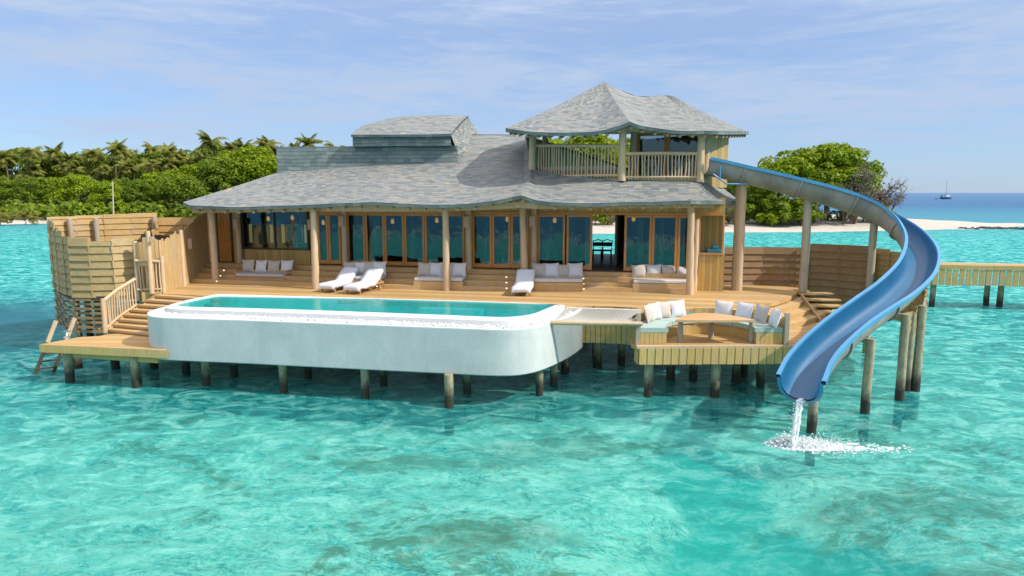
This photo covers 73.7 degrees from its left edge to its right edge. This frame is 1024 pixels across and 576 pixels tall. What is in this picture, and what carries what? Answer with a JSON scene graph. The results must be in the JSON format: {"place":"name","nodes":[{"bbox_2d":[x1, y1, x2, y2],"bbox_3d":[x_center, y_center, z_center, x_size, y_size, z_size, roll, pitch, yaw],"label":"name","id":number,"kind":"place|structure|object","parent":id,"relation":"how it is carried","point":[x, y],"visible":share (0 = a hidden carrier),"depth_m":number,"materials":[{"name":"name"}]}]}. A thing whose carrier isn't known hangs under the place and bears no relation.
{"place":"outdoors","nodes":[
{"label":"outdoors","id":0,"kind":"place"},
{"bbox_2d":[1,213,199,223],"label":"shore","id":1,"kind":"structure","parent":0,"point":[41,220],"depth_m":132.33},
{"bbox_2d":[0,149,18,178],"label":"palm tree","id":2,"kind":"object","parent":1,"relation":"on","point":[5,159],"visible":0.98,"depth_m":159.88,"materials":[{"name":"green plant"}]},
{"bbox_2d":[0,176,26,204],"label":"broadleaf tree","id":3,"kind":"object","parent":1,"relation":"on","point":[6,183],"visible":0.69,"depth_m":143.41,"materials":[{"name":"green plant"}]},
{"bbox_2d":[8,210,38,224],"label":"shrub","id":4,"kind":"object","parent":1,"relation":"on","point":[19,214],"visible":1,"depth_m":125.02,"materials":[{"name":"green plant"}]},
{"bbox_2d":[0,147,57,186],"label":"broadleaf tree","id":5,"kind":"object","parent":1,"relation":"on","point":[15,159],"visible":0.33,"depth_m":166.01,"materials":[{"name":"green plant"}]},
{"bbox_2d":[5,176,54,210],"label":"broadleaf tree","id":6,"kind":"object","parent":1,"relation":"on","point":[41,185],"visible":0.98,"depth_m":140.93,"materials":[{"name":"green plant"}]},
{"bbox_2d":[17,146,47,193],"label":"palm tree","id":7,"kind":"object","parent":1,"relation":"on","point":[29,154],"visible":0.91,"depth_m":155.28,"materials":[{"name":"green plant"}]},
{"bbox_2d":[30,177,74,203],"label":"broadleaf tree","id":8,"kind":"object","parent":1,"relation":"on","point":[53,182],"visible":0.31,"depth_m":146.92,"materials":[{"name":"green plant"}]},
{"bbox_2d":[42,141,64,186],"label":"palm tree","id":9,"kind":"object","parent":1,"relation":"on","point":[52,153],"visible":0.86,"depth_m":165.38,"materials":[{"name":"green plant"}]},
{"bbox_2d":[47,174,108,201],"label":"broadleaf tree","id":10,"kind":"object","parent":1,"relation":"on","point":[80,182],"visible":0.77,"depth_m":142.19,"materials":[{"name":"green plant"}]},
{"bbox_2d":[44,153,119,180],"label":"broadleaf tree","id":11,"kind":"object","parent":1,"relation":"on","point":[93,165],"visible":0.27,"depth_m":167.26,"materials":[{"name":"green plant"}]},
{"bbox_2d":[77,202,107,215],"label":"shrub","id":12,"kind":"object","parent":1,"relation":"on","point":[87,206],"visible":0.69,"depth_m":135.87,"materials":[{"name":"green plant"}]},
{"bbox_2d":[79,148,108,177],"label":"palm tree","id":13,"kind":"object","parent":1,"relation":"on","point":[93,154],"visible":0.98,"depth_m":161.01,"materials":[{"name":"green plant"}]},
{"bbox_2d":[84,181,126,204],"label":"broadleaf tree","id":14,"kind":"object","parent":1,"relation":"on","point":[102,188],"visible":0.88,"depth_m":138.70,"materials":[{"name":"green plant"}]},
{"bbox_2d":[100,138,132,177],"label":"palm tree","id":15,"kind":"object","parent":1,"relation":"on","point":[116,149],"visible":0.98,"depth_m":159.21,"materials":[{"name":"green plant"}]},
{"bbox_2d":[118,179,161,202],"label":"broadleaf tree","id":16,"kind":"object","parent":1,"relation":"on","point":[144,192],"visible":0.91,"depth_m":139.87,"materials":[{"name":"green plant"}]},
{"bbox_2d":[111,149,179,201],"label":"broadleaf tree","id":17,"kind":"object","parent":1,"relation":"on","point":[148,157],"visible":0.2,"depth_m":168.65,"materials":[{"name":"green plant"}]},
{"bbox_2d":[0,178,300,218],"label":"undergrowth","id":18,"kind":"object","parent":1,"relation":"on","point":[13,206],"visible":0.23,"depth_m":136.59,"materials":[{"name":"green plant"}]},
{"bbox_2d":[138,171,186,203],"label":"broadleaf tree","id":19,"kind":"object","parent":1,"relation":"on","point":[152,176],"visible":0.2,"depth_m":146.21,"materials":[{"name":"green plant"}]},
{"bbox_2d":[154,142,181,159],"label":"palm tree","id":20,"kind":"object","parent":1,"relation":"on","point":[168,151],"visible":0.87,"depth_m":165.59,"materials":[{"name":"green plant"}]},
{"bbox_2d":[156,155,179,205],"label":"palm tree","id":21,"kind":"object","parent":1,"relation":"on","point":[167,165],"visible":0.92,"depth_m":156.86,"materials":[{"name":"green plant"}]},
{"bbox_2d":[150,172,211,203],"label":"broadleaf tree","id":22,"kind":"object","parent":1,"relation":"on","point":[166,189],"visible":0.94,"depth_m":138.73,"materials":[{"name":"green plant"}]},
{"bbox_2d":[167,163,219,197],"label":"broadleaf tree","id":23,"kind":"object","parent":1,"relation":"on","point":[192,169],"visible":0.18,"depth_m":148.92,"materials":[{"name":"green plant"}]},
{"bbox_2d":[177,145,231,173],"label":"broadleaf tree","id":24,"kind":"object","parent":1,"relation":"on","point":[205,151],"visible":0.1,"depth_m":168.12,"materials":[{"name":"green plant"}]},
{"bbox_2d":[196,130,228,156],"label":"palm tree","id":25,"kind":"object","parent":1,"relation":"on","point":[212,144],"visible":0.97,"depth_m":157.49,"materials":[{"name":"green plant"}]},
{"bbox_2d":[196,157,259,192],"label":"broadleaf tree","id":26,"kind":"object","parent":1,"relation":"on","point":[206,167],"visible":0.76,"depth_m":142.94,"materials":[{"name":"green plant"}]},
{"bbox_2d":[199,145,276,188],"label":"broadleaf tree","id":27,"kind":"object","parent":1,"relation":"on","point":[239,153],"visible":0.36,"depth_m":148.01,"materials":[{"name":"green plant"}]},
{"bbox_2d":[228,153,276,186],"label":"broadleaf tree","id":28,"kind":"object","parent":1,"relation":"on","point":[264,164],"visible":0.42,"depth_m":145.30,"materials":[{"name":"green plant"}]},
{"bbox_2d":[0,423,1023,575],"bbox_3d":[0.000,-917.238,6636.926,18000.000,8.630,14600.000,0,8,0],"label":"seabed","id":29,"kind":"structure","parent":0,"point":[511,499],"depth_m":14.79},
{"bbox_2d":[46,213,158,337],"bbox_3d":[-16.269,1.127,27.249,3.825,8.023,5.445,-3,9,-21],"label":"enclosure fence","id":30,"kind":"object","parent":29,"relation":"on","point":[91,258],"visible":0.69,"depth_m":25.17,"materials":[{"name":"brown wood"}]},
{"bbox_2d":[141,217,195,244],"bbox_3d":[-14.566,-1.803,29.498,2.021,2.432,1.987,0,8,0],"label":"plank fence","id":31,"kind":"object","parent":30,"relation":"attached to","point":[168,226],"visible":0.19,"depth_m":30.02,"materials":[{"name":"brown wood"}]},
{"bbox_2d":[0,193,1023,482],"bbox_3d":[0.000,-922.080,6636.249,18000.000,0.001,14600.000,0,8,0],"label":"sea water","id":32,"kind":"structure","parent":0,"point":[962,409],"depth_m":20.14,"materials":[{"name":"teal liquid"}]},
{"bbox_2d":[39,334,166,388],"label":"swim platform","id":33,"kind":"structure","parent":32,"relation":"in","point":[116,349],"depth_m":20.96,"materials":[{"name":"wood"}]},
{"bbox_2d":[33,317,76,373],"bbox_3d":[-15.246,2.140,22.713,0.293,2.158,1.568,6,10,37],"label":"ladder","id":34,"kind":"object","parent":33,"relation":"attached to","point":[48,340],"visible":0.63,"depth_m":22.68,"materials":[{"name":"brown wood"}]},
{"bbox_2d":[100,278,228,336],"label":"curved stairs","id":35,"kind":"structure","parent":33,"relation":"on","point":[133,320],"depth_m":23.34,"materials":[{"name":"brown wood"}]},
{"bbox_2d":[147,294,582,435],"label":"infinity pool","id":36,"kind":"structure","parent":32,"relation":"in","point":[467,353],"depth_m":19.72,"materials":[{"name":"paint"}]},
{"bbox_2d":[151,308,571,328],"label":"pebbles","id":37,"kind":"object","parent":36,"relation":"in","point":[162,313],"visible":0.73,"depth_m":19.88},
{"bbox_2d":[163,283,809,382],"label":"deck","id":38,"kind":"structure","parent":32,"relation":"in","point":[768,295],"depth_m":23.97,"materials":[{"name":"brown wood"}]},
{"bbox_2d":[132,213,209,301],"bbox_3d":[-13.284,-1.413,27.081,1.031,3.201,4.890,0,8,0],"label":"paling fence","id":39,"kind":"object","parent":38,"relation":"on","point":[176,263],"visible":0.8,"depth_m":26.05,"materials":[{"name":"wood"}]},
{"bbox_2d":[145,231,154,293],"bbox_3d":[-12.987,-0.914,24.653,0.463,2.284,0.200,3,8,18],"label":"outdoor shower","id":40,"kind":"object","parent":39,"relation":"attached to","point":[149,264],"visible":1,"depth_m":24.66,"materials":[{"name":"wood"}]},
{"bbox_2d":[233,268,295,279],"bbox_3d":[-10.147,-0.507,28.033,2.280,0.540,0.905,1,8,10],"label":"sofa","id":41,"kind":"object","parent":38,"relation":"on","point":[258,275],"visible":0.6,"depth_m":27.67,"materials":[{"name":"fabric"}]},
{"bbox_2d":[346,281,383,293],"bbox_3d":[-5.490,-0.236,25.461,0.694,0.715,1.744,3,8,20],"label":"sun lounger","id":42,"kind":"object","parent":38,"relation":"on","point":[379,285],"visible":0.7,"depth_m":25.87,"materials":[{"name":"brown wood"}]},
{"bbox_2d":[343,268,383,292],"bbox_3d":[-5.511,-0.270,25.399,0.694,0.793,1.749,3,8,20],"label":"towel","id":43,"kind":"object","parent":42,"relation":"on","point":[371,277],"visible":1,"depth_m":25.59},
{"bbox_2d":[413,275,465,289],"bbox_3d":[-2.744,-0.219,26.244,1.910,0.461,0.940,1,8,6],"label":"built in bench","id":44,"kind":"object","parent":38,"relation":"on","point":[430,282],"visible":0.91,"depth_m":25.82,"materials":[{"name":"brown wood"}]},
{"bbox_2d":[183,82,748,294],"bbox_3d":[-2.001,-4.832,31.257,24.999,8.254,15.750,0,8,0],"label":"overwater villa","id":45,"kind":"object","parent":38,"relation":"on","point":[449,172],"visible":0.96,"depth_m":27.12,"materials":[{"name":"wood"}]},
{"bbox_2d":[216,212,234,262],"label":"door","id":46,"kind":"structure","parent":45,"relation":"in","point":[225,242],"depth_m":29.45,"materials":[{"name":"brown wood"}]},
{"bbox_2d":[249,224,273,247],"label":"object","id":47,"kind":"object","parent":45,"relation":"on","point":[261,235],"visible":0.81,"depth_m":29.82,"materials":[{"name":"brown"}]},
{"bbox_2d":[240,212,309,249],"bbox_3d":[-10.058,-2.469,28.930,3.131,1.695,0.090,2,8,12],"label":"window","id":48,"kind":"structure","parent":45,"relation":"in","point":[241,214],"depth_m":28.95,"materials":[{"name":"brown wood"}]},
{"bbox_2d":[281,224,306,248],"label":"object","id":49,"kind":"object","parent":45,"relation":"on","point":[294,235],"visible":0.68,"depth_m":29.48,"materials":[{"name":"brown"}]},
{"bbox_2d":[317,213,329,263],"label":"door","id":50,"kind":"structure","parent":45,"relation":"in","point":[318,217],"depth_m":28.50,"materials":[{"name":"brown wood"}]},
{"bbox_2d":[328,213,341,263],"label":"door","id":51,"kind":"structure","parent":45,"relation":"in","point":[331,261],"depth_m":28.41,"materials":[{"name":"brown wood"}]},
{"bbox_2d":[347,213,365,261],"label":"door","id":52,"kind":"structure","parent":45,"relation":"in","point":[363,214],"depth_m":28.17,"materials":[{"name":"brown wood"}]},
{"bbox_2d":[365,213,384,261],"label":"door","id":53,"kind":"structure","parent":45,"relation":"in","point":[372,214],"depth_m":27.98,"materials":[{"name":"brown wood"}]},
{"bbox_2d":[373,216,380,260],"bbox_3d":[-5.678,-2.189,28.581,0.294,2.380,0.105,2,8,13],"label":"curtain","id":54,"kind":"object","parent":45,"relation":"hanging from","point":[376,238],"visible":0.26,"depth_m":28.59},
{"bbox_2d":[384,213,404,265],"bbox_3d":[-4.797,-1.972,27.839,0.840,2.115,0.113,2,8,12],"label":"door","id":55,"kind":"structure","parent":45,"relation":"in","point":[385,214],"depth_m":27.84,"materials":[{"name":"brown wood"}]},
{"bbox_2d":[411,216,415,261],"bbox_3d":[-4.095,-2.143,28.247,0.186,2.380,0.115,0,8,0],"label":"curtain","id":56,"kind":"object","parent":45,"relation":"hanging from","point":[413,252],"visible":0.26,"depth_m":28.26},
{"bbox_2d":[404,214,424,265],"bbox_3d":[-3.948,-1.950,27.685,0.852,2.115,0.060,2,8,12],"label":"door","id":57,"kind":"structure","parent":45,"relation":"in","point":[405,222],"depth_m":27.66,"materials":[{"name":"brown wood"}]},
{"bbox_2d":[472,214,491,267],"bbox_3d":[-1.183,-1.868,27.093,0.794,2.115,0.060,2,8,12],"label":"door","id":58,"kind":"structure","parent":45,"relation":"in","point":[484,265],"depth_m":27.09,"materials":[{"name":"brown wood"}]},
{"bbox_2d":[484,216,487,263],"bbox_3d":[-1.061,-2.051,27.591,0.151,2.380,0.118,0,8,0],"label":"curtain","id":59,"kind":"object","parent":45,"relation":"hanging from","point":[485,240],"visible":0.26,"depth_m":27.59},
{"bbox_2d":[492,214,510,267],"bbox_3d":[-0.418,-1.845,26.929,0.741,2.115,0.060,2,8,12],"label":"door","id":60,"kind":"structure","parent":45,"relation":"in","point":[494,265],"depth_m":26.92,"materials":[{"name":"brown wood"}]},
{"bbox_2d":[511,214,528,268],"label":"door","id":61,"kind":"structure","parent":45,"relation":"in","point":[512,215],"depth_m":26.74,"materials":[{"name":"brown wood"}]},
{"bbox_2d":[543,214,551,263],"bbox_3d":[1.401,-1.978,27.065,0.352,2.380,0.108,2,8,12],"label":"curtain","id":62,"kind":"object","parent":45,"relation":"hanging from","point":[547,231],"visible":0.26,"depth_m":27.06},
{"bbox_2d":[538,215,564,264],"bbox_3d":[1.520,-1.783,26.487,1.074,2.115,0.113,2,8,12],"label":"door","id":63,"kind":"structure","parent":45,"relation":"in","point":[539,216],"depth_m":26.44,"materials":[{"name":"brown wood"}]},
{"bbox_2d":[569,217,573,262],"bbox_3d":[2.343,-1.949,26.864,0.173,2.380,0.118,0,8,0],"label":"curtain","id":64,"kind":"object","parent":45,"relation":"hanging from","point":[571,244],"visible":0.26,"depth_m":26.87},
{"bbox_2d":[566,215,592,269],"bbox_3d":[2.592,-1.755,26.284,0.993,2.115,0.060,2,8,12],"label":"door","id":65,"kind":"structure","parent":45,"relation":"in","point":[591,216],"depth_m":26.25,"materials":[{"name":"brown wood"}]},
{"bbox_2d":[542,166,616,177],"bbox_3d":[2.518,-4.583,27.200,3.638,0.497,0.893,5,9,31],"label":"balcony bench","id":66,"kind":"object","parent":45,"relation":"on","point":[589,170],"visible":0.34,"depth_m":26.57,"materials":[{"name":"brown wood"}]},
{"bbox_2d":[585,217,589,265],"bbox_3d":[2.973,-1.931,26.730,0.197,2.380,0.109,2,8,13],"label":"curtain","id":67,"kind":"object","parent":45,"relation":"hanging from","point":[587,243],"visible":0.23,"depth_m":26.75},
{"bbox_2d":[624,215,651,270],"bbox_3d":[4.752,-1.686,25.795,1.018,2.115,0.113,2,8,12],"label":"door","id":68,"kind":"structure","parent":45,"relation":"in","point":[638,216],"depth_m":25.76,"materials":[{"name":"brown wood"}]},
{"bbox_2d":[637,218,643,264],"bbox_3d":[4.949,-1.871,26.303,0.208,2.380,0.108,2,8,16],"label":"curtain","id":69,"kind":"object","parent":45,"relation":"hanging from","point":[640,241],"visible":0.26,"depth_m":26.31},
{"bbox_2d":[637,133,666,175],"bbox_3d":[5.431,-5.141,26.549,1.149,1.770,0.100,3,8,19],"label":"window","id":70,"kind":"structure","parent":45,"relation":"in","point":[639,134],"depth_m":26.43,"materials":[{"name":"brown wood"}]},
{"bbox_2d":[659,218,663,266],"bbox_3d":[5.728,-1.848,26.139,0.157,2.380,0.117,0,8,0],"label":"curtain","id":71,"kind":"object","parent":45,"relation":"hanging from","point":[661,236],"visible":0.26,"depth_m":26.14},
{"bbox_2d":[651,215,677,271],"bbox_3d":[5.721,-1.661,25.614,0.923,2.115,0.060,2,8,12],"label":"door","id":72,"kind":"structure","parent":45,"relation":"in","point":[654,216],"depth_m":25.54,"materials":[{"name":"brown wood"}]},
{"bbox_2d":[677,215,687,269],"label":"door","id":73,"kind":"structure","parent":45,"relation":"in","point":[680,216],"depth_m":25.45,"materials":[{"name":"brown wood"}]},
{"bbox_2d":[698,214,724,254],"bbox_3d":[7.362,-1.980,25.211,0.913,1.522,0.100,2,8,12],"label":"window","id":74,"kind":"structure","parent":45,"relation":"in","point":[723,227],"depth_m":25.15,"materials":[{"name":"brown wood"}]},
{"bbox_2d":[706,157,940,466],"bbox_3d":[10.237,0.852,20.736,7.072,9.973,10.902,1,8,5],"label":"water slide","id":75,"kind":"object","parent":45,"relation":"attached to","point":[818,353],"visible":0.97,"depth_m":20.41,"materials":[{"name":"plastic"}]},
{"bbox_2d":[786,398,805,449],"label":"falling water","id":76,"kind":"structure","parent":75,"relation":"attached to","point":[797,414],"depth_m":15.93,"materials":[{"name":"white liquid"}]},
{"bbox_2d":[532,277,583,290],"bbox_3d":[1.717,-0.171,25.898,1.926,0.461,0.940,0,8,2],"label":"built in bench","id":77,"kind":"object","parent":38,"relation":"on","point":[558,281],"visible":0.54,"depth_m":25.44,"materials":[{"name":"fabric"}]},
{"bbox_2d":[567,263,582,276],"bbox_3d":[2.412,-0.687,26.013,0.600,0.564,0.190,-2,-10,4],"label":"cushion","id":78,"kind":"object","parent":77,"relation":"on","point":[575,269],"visible":1,"depth_m":25.95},
{"bbox_2d":[550,307,642,325],"bbox_3d":[2.591,0.887,20.463,2.619,0.214,2.667,1,8,10],"label":"hammock net","id":79,"kind":"object","parent":38,"relation":"attached to","point":[612,317],"visible":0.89,"depth_m":20.70,"materials":[{"name":"white fabric"}]},
{"bbox_2d":[632,278,685,291],"bbox_3d":[5.594,-0.123,25.558,2.203,0.461,0.940,1,8,5],"label":"built in bench","id":80,"kind":"object","parent":38,"relation":"on","point":[637,284],"visible":0.43,"depth_m":25.13,"materials":[{"name":"fabric"}]},
{"bbox_2d":[723,244,927,391],"bbox_3d":[11.683,1.432,24.419,3.911,6.602,7.967,-3,9,-22],"label":"privacy fence","id":81,"kind":"object","parent":38,"relation":"on","point":[839,272],"visible":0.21,"depth_m":26.26,"materials":[{"name":"brown wood"}]},
{"bbox_2d":[631,316,826,397],"bbox_3d":[8.014,3.237,21.627,9.875,3.803,3.881,-3,8,-19],"label":"sunken lounge","id":82,"kind":"object","parent":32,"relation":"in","point":[694,350],"visible":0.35,"depth_m":19.40,"materials":[{"name":"wood"}]},
{"bbox_2d":[635,307,789,344],"bbox_3d":[5.700,1.010,20.507,4.340,0.920,2.299,0,8,0],"label":"horseshoe bench","id":83,"kind":"object","parent":82,"relation":"on","point":[659,331],"visible":0.7,"depth_m":19.80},
{"bbox_2d":[670,299,685,316],"bbox_3d":[5.162,0.635,21.214,0.563,0.529,0.190,-5,-7,-23],"label":"cushion","id":84,"kind":"object","parent":83,"relation":"on","point":[677,308],"visible":0.98,"depth_m":21.13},
{"bbox_2d":[714,300,733,314],"bbox_3d":[6.535,0.648,21.097,0.569,0.535,0.190,6,-6,28],"label":"cushion","id":85,"kind":"object","parent":83,"relation":"on","point":[723,307],"visible":0.74,"depth_m":21.03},
{"bbox_2d":[735,301,753,318],"bbox_3d":[7.046,0.697,20.724,0.190,0.542,0.577,15,-2,-43],"label":"cushion","id":86,"kind":"object","parent":83,"relation":"on","point":[744,310],"visible":0.88,"depth_m":20.64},
{"bbox_2d":[753,303,769,323],"bbox_3d":[7.381,0.763,20.233,0.190,0.548,0.582,14,4,-23],"label":"cushion","id":87,"kind":"object","parent":83,"relation":"on","point":[761,313],"visible":0.98,"depth_m":20.13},
{"bbox_2d":[768,308,781,327],"bbox_3d":[7.539,0.855,19.570,0.190,0.550,0.584,16,7,-3],"label":"cushion","id":88,"kind":"object","parent":83,"relation":"on","point":[775,317],"visible":1,"depth_m":19.42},
{"bbox_2d":[675,313,754,342],"bbox_3d":[5.819,1.188,19.959,2.382,0.722,1.190,0,8,0],"label":"lounge table","id":89,"kind":"object","parent":82,"relation":"on","point":[711,318],"visible":1,"depth_m":19.68,"materials":[{"name":"brown wood"}]},
{"bbox_2d":[752,296,831,328],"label":"curved steps","id":90,"kind":"structure","parent":82,"relation":"on","point":[798,310],"depth_m":23.06,"materials":[{"name":"brown wood"}]},
{"bbox_2d":[797,292,842,321],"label":"side stairs","id":91,"kind":"structure","parent":82,"relation":"on","point":[820,300],"depth_m":24.66,"materials":[{"name":"brown wood"}]},
{"bbox_2d":[761,429,921,457],"bbox_3d":[7.815,3.579,16.053,3.170,0.300,2.296,-5,9,-32],"label":"splash","id":92,"kind":"object","parent":32,"relation":"on","point":[814,446],"visible":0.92,"depth_m":15.95,"materials":[{"name":"white liquid"}]},
{"bbox_2d":[929,262,1023,306],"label":"jetty","id":93,"kind":"object","parent":32,"relation":"in","point":[988,268],"visible":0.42,"depth_m":34.70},
{"bbox_2d":[0,0,1023,192],"label":"sky","id":94,"kind":"structure","parent":0,"point":[933,90],"materials":[{"name":"blue"}]},
{"bbox_2d":[592,215,1023,233],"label":"beach","id":95,"kind":"structure","parent":0,"point":[829,225],"depth_m":111.89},
{"bbox_2d":[555,134,616,155],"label":"broadleaf tree","id":96,"kind":"object","parent":95,"relation":"on","point":[589,139],"visible":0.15,"depth_m":115.30,"materials":[{"name":"green plant"}]},
{"bbox_2d":[575,137,629,215],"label":"broadleaf tree","id":97,"kind":"object","parent":95,"relation":"on","point":[611,142],"visible":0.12,"depth_m":114.22,"materials":[{"name":"green plant"}]},
{"bbox_2d":[724,193,765,223],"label":"shrub","id":98,"kind":"object","parent":95,"relation":"on","point":[751,199],"visible":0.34,"depth_m":111.72,"materials":[{"name":"green plant"}]},
{"bbox_2d":[745,199,785,224],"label":"shrub","id":99,"kind":"object","parent":95,"relation":"on","point":[761,218],"visible":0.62,"depth_m":109.51,"materials":[{"name":"green plant"}]},
{"bbox_2d":[735,156,816,222],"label":"broadleaf tree","id":100,"kind":"object","parent":95,"relation":"on","point":[793,166],"visible":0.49,"depth_m":111.55,"materials":[{"name":"green plant"}]},
{"bbox_2d":[760,194,803,224],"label":"shrub","id":101,"kind":"object","parent":95,"relation":"on","point":[780,203],"visible":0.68,"depth_m":108.95,"materials":[{"name":"green plant"}]},
{"bbox_2d":[783,198,818,224],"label":"shrub","id":102,"kind":"object","parent":95,"relation":"on","point":[795,202],"visible":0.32,"depth_m":110.24,"materials":[{"name":"green plant"}]},
{"bbox_2d":[756,147,849,200],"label":"broadleaf tree","id":103,"kind":"object","parent":95,"relation":"on","point":[819,162],"visible":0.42,"depth_m":114.44,"materials":[{"name":"green plant"}]},
{"bbox_2d":[800,168,845,223],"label":"broadleaf tree","id":104,"kind":"object","parent":95,"relation":"on","point":[820,174],"visible":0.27,"depth_m":112.09,"materials":[{"name":"green plant"}]},
{"bbox_2d":[794,142,883,219],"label":"broadleaf tree","id":105,"kind":"object","parent":95,"relation":"on","point":[845,153],"visible":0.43,"depth_m":114.39,"materials":[{"name":"green plant"}]},
{"bbox_2d":[823,159,887,220],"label":"broadleaf tree","id":106,"kind":"object","parent":95,"relation":"on","point":[877,167],"visible":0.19,"depth_m":115.51,"materials":[{"name":"green plant"}]},
{"bbox_2d":[837,161,883,223],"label":"bare shrub","id":107,"kind":"object","parent":95,"relation":"on","point":[864,175],"visible":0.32,"depth_m":111.09,"materials":[{"name":"brown plant"}]},
{"bbox_2d":[857,177,907,222],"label":"bare shrub","id":108,"kind":"object","parent":95,"relation":"on","point":[881,197],"visible":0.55,"depth_m":115.35,"materials":[{"name":"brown plant"}]},
{"bbox_3d":[-6.519,-0.292,25.860,0.694,0.715,1.744,3,8,19],"label":"sun lounger","id":109,"kind":"object","parent":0,"visible":0},
{"bbox_2d":[318,267,358,291],"bbox_3d":[-6.538,-0.324,25.799,0.694,0.782,1.749,3,8,19],"label":"lounge chair","id":110,"kind":"object","parent":109,"relation":"on","point":[346,275],"visible":0.99,"depth_m":26.00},
{"bbox_3d":[0.428,-0.171,25.000,0.694,0.715,1.744,1,8,7],"label":"sun lounger","id":111,"kind":"object","parent":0,"visible":0},
{"bbox_2d":[511,269,534,295],"bbox_3d":[0.420,-0.207,24.935,0.694,0.798,1.749,1,8,7],"label":"towel","id":112,"kind":"object","parent":111,"relation":"on","point":[524,282],"visible":1,"depth_m":25.23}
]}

